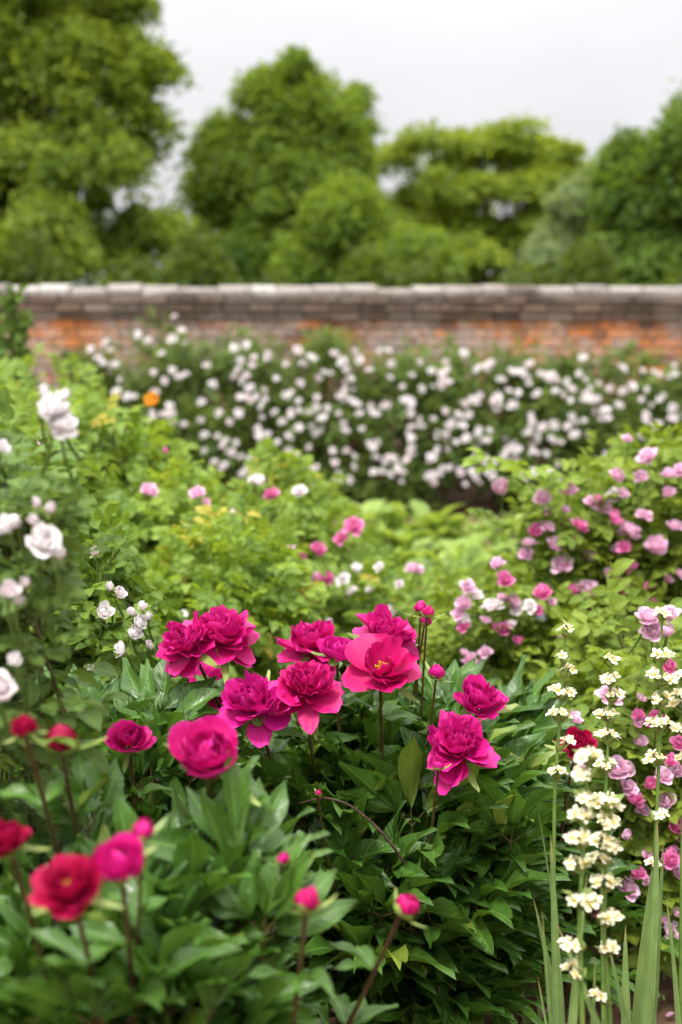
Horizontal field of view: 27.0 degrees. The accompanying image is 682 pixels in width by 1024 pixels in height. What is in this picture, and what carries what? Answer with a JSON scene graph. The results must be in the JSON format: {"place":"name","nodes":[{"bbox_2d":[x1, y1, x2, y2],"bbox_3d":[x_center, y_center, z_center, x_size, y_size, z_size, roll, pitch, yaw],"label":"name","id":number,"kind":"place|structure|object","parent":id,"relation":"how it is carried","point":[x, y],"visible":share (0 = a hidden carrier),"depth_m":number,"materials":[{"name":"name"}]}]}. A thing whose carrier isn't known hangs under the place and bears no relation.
{"place":"outdoors","nodes":[
{"label":"outdoors","id":0,"kind":"place"},
{"bbox_2d":[43,0,681,286],"label":"sky","id":1,"kind":"structure","parent":0,"point":[591,66],"materials":[{"name":"white"}]},
{"bbox_2d":[328,503,531,559],"bbox_3d":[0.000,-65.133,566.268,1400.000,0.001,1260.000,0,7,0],"label":"ground","id":2,"kind":"structure","parent":0,"point":[460,509],"depth_m":11.61,"materials":[{"name":"soil"}]},
{"bbox_2d":[0,284,40,402],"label":"leafy shrub","id":3,"kind":"object","parent":2,"relation":"on","point":[13,326],"visible":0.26,"depth_m":7.12,"materials":[{"name":"green plant"}]},
{"bbox_2d":[0,343,177,429],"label":"rose shrub","id":4,"kind":"object","parent":2,"relation":"on","point":[149,398],"visible":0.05,"depth_m":6.10,"materials":[{"name":"green plant"}]},
{"bbox_2d":[0,370,254,567],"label":"rose shrub","id":5,"kind":"object","parent":2,"relation":"on","point":[163,493],"visible":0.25,"depth_m":4.53,"materials":[{"name":"green plant"}]},
{"bbox_2d":[50,305,256,494],"bbox_3d":[-1.508,-0.778,11.418,1.659,1.759,1.004,0,7,0],"label":"climbing rose","id":6,"kind":"object","parent":2,"relation":"on","point":[153,379],"visible":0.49,"depth_m":11.30,"materials":[{"name":"green plant"}]},
{"bbox_2d":[175,323,379,504],"bbox_3d":[-0.551,-0.709,11.414,1.729,1.602,0.941,0,7,0],"label":"climbing rose","id":7,"kind":"object","parent":2,"relation":"on","point":[284,403],"visible":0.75,"depth_m":11.30,"materials":[{"name":"green plant"}]},
{"bbox_2d":[167,437,389,622],"bbox_3d":[-0.327,0.239,5.228,0.885,1.011,1.203,2,7,19],"label":"rose shrub","id":8,"kind":"object","parent":2,"relation":"on","point":[281,496],"visible":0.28,"depth_m":5.22,"materials":[{"name":"green plant"}]},
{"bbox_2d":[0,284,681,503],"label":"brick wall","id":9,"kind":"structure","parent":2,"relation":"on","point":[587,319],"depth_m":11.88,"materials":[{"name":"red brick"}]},
{"bbox_2d":[339,663,345,674],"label":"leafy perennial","id":10,"kind":"object","parent":2,"relation":"on","point":[341,669],"visible":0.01,"depth_m":5.18,"materials":[{"name":"green plant"}]},
{"bbox_2d":[298,503,392,602],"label":"rose shrub","id":11,"kind":"object","parent":2,"relation":"on","point":[354,523],"visible":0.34,"depth_m":4.84,"materials":[{"name":"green plant"}]},
{"bbox_2d":[310,546,442,696],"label":"rose shrub","id":12,"kind":"object","parent":2,"relation":"on","point":[368,585],"visible":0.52,"depth_m":4.93,"materials":[{"name":"green plant"}]},
{"bbox_2d":[341,500,426,545],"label":"leafy perennial","id":13,"kind":"object","parent":2,"relation":"on","point":[393,514],"visible":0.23,"depth_m":8.61,"materials":[{"name":"green plant"}]},
{"bbox_2d":[293,323,494,518],"bbox_3d":[0.413,-0.697,11.388,1.637,1.611,0.943,0,7,0],"label":"climbing rose","id":14,"kind":"object","parent":2,"relation":"on","point":[427,476],"visible":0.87,"depth_m":11.26,"materials":[{"name":"green plant"}]},
{"bbox_2d":[367,522,448,570],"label":"leafy perennial","id":15,"kind":"object","parent":2,"relation":"on","point":[406,536],"visible":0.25,"depth_m":7.32,"materials":[{"name":"green plant"}]},
{"bbox_2d":[400,500,492,559],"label":"leafy perennial","id":16,"kind":"object","parent":2,"relation":"on","point":[438,528],"visible":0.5,"depth_m":8.66,"materials":[{"name":"green plant"}]},
{"bbox_2d":[407,530,501,583],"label":"leafy perennial","id":17,"kind":"object","parent":2,"relation":"on","point":[465,561],"visible":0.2,"depth_m":6.90,"materials":[{"name":"green plant"}]},
{"bbox_2d":[445,537,517,575],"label":"leafy perennial","id":18,"kind":"object","parent":2,"relation":"on","point":[493,551],"visible":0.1,"depth_m":7.66,"materials":[{"name":"green plant"}]},
{"bbox_2d":[465,512,530,553],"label":"leafy perennial","id":19,"kind":"object","parent":2,"relation":"on","point":[493,535],"visible":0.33,"depth_m":8.93,"materials":[{"name":"green plant"}]},
{"bbox_2d":[319,932,677,1023],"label":"soil","id":20,"kind":"structure","parent":2,"relation":"on","point":[667,992],"depth_m":2.85,"materials":[{"name":"brown soil"}]},
{"bbox_2d":[0,384,130,859],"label":"white rose bush","id":21,"kind":"object","parent":20,"relation":"on","point":[32,590],"visible":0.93,"depth_m":1.63,"materials":[{"name":"green plant"}]},
{"bbox_2d":[0,432,187,760],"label":"white rose bush","id":22,"kind":"object","parent":20,"relation":"on","point":[128,629],"visible":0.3,"depth_m":2.74,"materials":[{"name":"green plant"}]},
{"bbox_2d":[0,657,291,936],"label":"peony plant","id":23,"kind":"object","parent":20,"relation":"on","point":[147,716],"visible":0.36,"depth_m":2.15,"materials":[{"name":"green plant"}]},
{"bbox_2d":[0,715,427,1023],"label":"peony plant","id":24,"kind":"object","parent":20,"relation":"on","point":[131,918],"visible":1,"depth_m":1.52,"materials":[{"name":"green plant"}]},
{"bbox_2d":[124,493,342,794],"bbox_3d":[-0.412,0.448,3.752,0.708,0.941,1.257,2,7,19],"label":"rose shrub","id":25,"kind":"object","parent":20,"relation":"on","point":[205,566],"visible":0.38,"depth_m":3.79,"materials":[{"name":"green plant"}]},
{"bbox_2d":[298,797,439,992],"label":"bare stem","id":26,"kind":"object","parent":20,"relation":"on","point":[388,841],"visible":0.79,"depth_m":2.27,"materials":[{"name":"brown plant"}]},
{"bbox_2d":[155,600,634,1023],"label":"peony plant","id":27,"kind":"object","parent":20,"relation":"on","point":[439,777],"visible":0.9,"depth_m":2.38,"materials":[{"name":"green plant"}]},
{"bbox_2d":[392,556,630,693],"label":"pink rose bush","id":28,"kind":"object","parent":20,"relation":"on","point":[503,622],"visible":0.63,"depth_m":3.73,"materials":[{"name":"green plant"}]},
{"bbox_2d":[510,985,541,1023],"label":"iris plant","id":29,"kind":"object","parent":20,"relation":"on","point":[525,1020],"visible":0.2,"depth_m":2.53,"materials":[{"name":"green plant"}]},
{"bbox_2d":[533,620,577,1023],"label":"satin flower","id":30,"kind":"object","parent":20,"relation":"on","point":[556,982],"visible":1,"depth_m":2.16,"materials":[{"name":"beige plant"}]},
{"bbox_2d":[461,421,681,643],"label":"pink rose bush","id":31,"kind":"object","parent":20,"relation":"on","point":[582,531],"visible":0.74,"depth_m":4.03,"materials":[{"name":"green plant"}]},
{"bbox_2d":[542,745,603,1023],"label":"satin flower","id":32,"kind":"object","parent":20,"relation":"on","point":[585,898],"visible":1,"depth_m":1.72,"materials":[{"name":"beige plant"}]},
{"bbox_2d":[538,787,628,1023],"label":"satin flower","id":33,"kind":"object","parent":20,"relation":"on","point":[609,845],"visible":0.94,"depth_m":1.81,"materials":[{"name":"beige plant"}]},
{"bbox_2d":[513,726,678,1018],"bbox_3d":[0.423,0.687,2.824,0.616,0.680,0.589,-3,7,-21],"label":"peony plant","id":34,"kind":"object","parent":20,"relation":"on","point":[618,868],"visible":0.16,"depth_m":2.70,"materials":[{"name":"green plant"}]},
{"bbox_2d":[525,970,674,1023],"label":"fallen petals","id":35,"kind":"object","parent":20,"relation":"on","point":[668,1014],"visible":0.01,"depth_m":2.80,"materials":[{"name":"plant"}]},
{"bbox_2d":[528,558,681,980],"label":"pink rose bush","id":36,"kind":"object","parent":20,"relation":"on","point":[593,639],"visible":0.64,"depth_m":2.82,"materials":[{"name":"green plant"}]},
{"bbox_2d":[592,652,630,1023],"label":"satin flower","id":37,"kind":"object","parent":20,"relation":"on","point":[608,714],"visible":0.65,"depth_m":2.16,"materials":[{"name":"beige plant"}]},
{"bbox_2d":[632,607,677,1023],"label":"satin flower","id":38,"kind":"object","parent":20,"relation":"on","point":[645,1002],"visible":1,"depth_m":2.19,"materials":[{"name":"beige plant"}]},
{"bbox_2d":[665,669,681,1023],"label":"satin flower","id":39,"kind":"object","parent":20,"relation":"on","point":[677,728],"visible":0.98,"depth_m":2.22,"materials":[{"name":"beige plant"}]},
{"bbox_2d":[404,335,614,508],"bbox_3d":[1.370,-0.696,11.425,1.746,1.442,0.994,0,7,0],"label":"climbing rose","id":40,"kind":"object","parent":2,"relation":"on","point":[512,437],"visible":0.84,"depth_m":11.25,"materials":[{"name":"green plant"}]},
{"bbox_2d":[527,340,681,482],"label":"climbing rose","id":41,"kind":"object","parent":2,"relation":"on","point":[651,400],"visible":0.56,"depth_m":11.28,"materials":[{"name":"green plant"}]},
{"label":"meadow","id":42,"kind":"structure","parent":0,"visible":0},
{"bbox_2d":[0,0,217,286],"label":"lime tree","id":43,"kind":"object","parent":42,"relation":"on","point":[64,135],"visible":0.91,"depth_m":30.30,"materials":[{"name":"green plant"}]},
{"bbox_2d":[0,214,221,319],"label":"hedge","id":44,"kind":"object","parent":42,"relation":"on","point":[20,265],"visible":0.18,"depth_m":27.12,"materials":[{"name":"green plant"}]},
{"bbox_2d":[164,43,397,286],"bbox_3d":[-1.627,-7.501,36.998,6.236,9.313,6.087,0,7,0],"label":"broadleaf tree","id":45,"kind":"object","parent":42,"relation":"on","point":[298,131],"visible":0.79,"depth_m":35.92,"materials":[{"name":"green plant"}]},
{"bbox_2d":[260,163,472,285],"bbox_3d":[0.633,-5.301,33.386,4.883,5.744,4.059,-3,7,-22],"label":"maple tree","id":46,"kind":"object","parent":42,"relation":"on","point":[336,221],"visible":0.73,"depth_m":32.73,"materials":[{"name":"green plant"}]},
{"bbox_2d":[342,79,397,193],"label":"poplar tree","id":47,"kind":"object","parent":42,"relation":"on","point":[363,89],"visible":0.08,"depth_m":46.58,"materials":[{"name":"green plant"}]},
{"bbox_2d":[213,233,630,319],"bbox_3d":[1.802,-3.820,28.720,8.828,3.594,4.040,0,7,0],"label":"hedge","id":48,"kind":"object","parent":42,"relation":"on","point":[575,266],"visible":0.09,"depth_m":28.14,"materials":[{"name":"green plant"}]},
{"bbox_2d":[369,109,593,285],"bbox_3d":[3.532,-6.987,39.019,8.192,7.789,7.260,0,7,0],"label":"spreading tree","id":49,"kind":"object","parent":42,"relation":"on","point":[454,192],"visible":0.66,"depth_m":37.93,"materials":[{"name":"green plant"}]},
{"bbox_2d":[510,166,641,284],"bbox_3d":[6.226,-5.494,34.632,4.378,5.762,3.292,0,7,0],"label":"silver tree","id":50,"kind":"object","parent":42,"relation":"on","point":[552,236],"visible":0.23,"depth_m":33.90,"materials":[{"name":"green plant"}]},
{"bbox_2d":[575,79,681,286],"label":"chestnut tree","id":51,"kind":"object","parent":42,"relation":"on","point":[635,184],"visible":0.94,"depth_m":31.56,"materials":[{"name":"green plant"}]},
{"bbox_2d":[651,264,681,286],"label":"hedge","id":52,"kind":"object","parent":42,"relation":"on","point":[667,282],"visible":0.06,"depth_m":27.52,"materials":[{"name":"green plant"}]}
]}

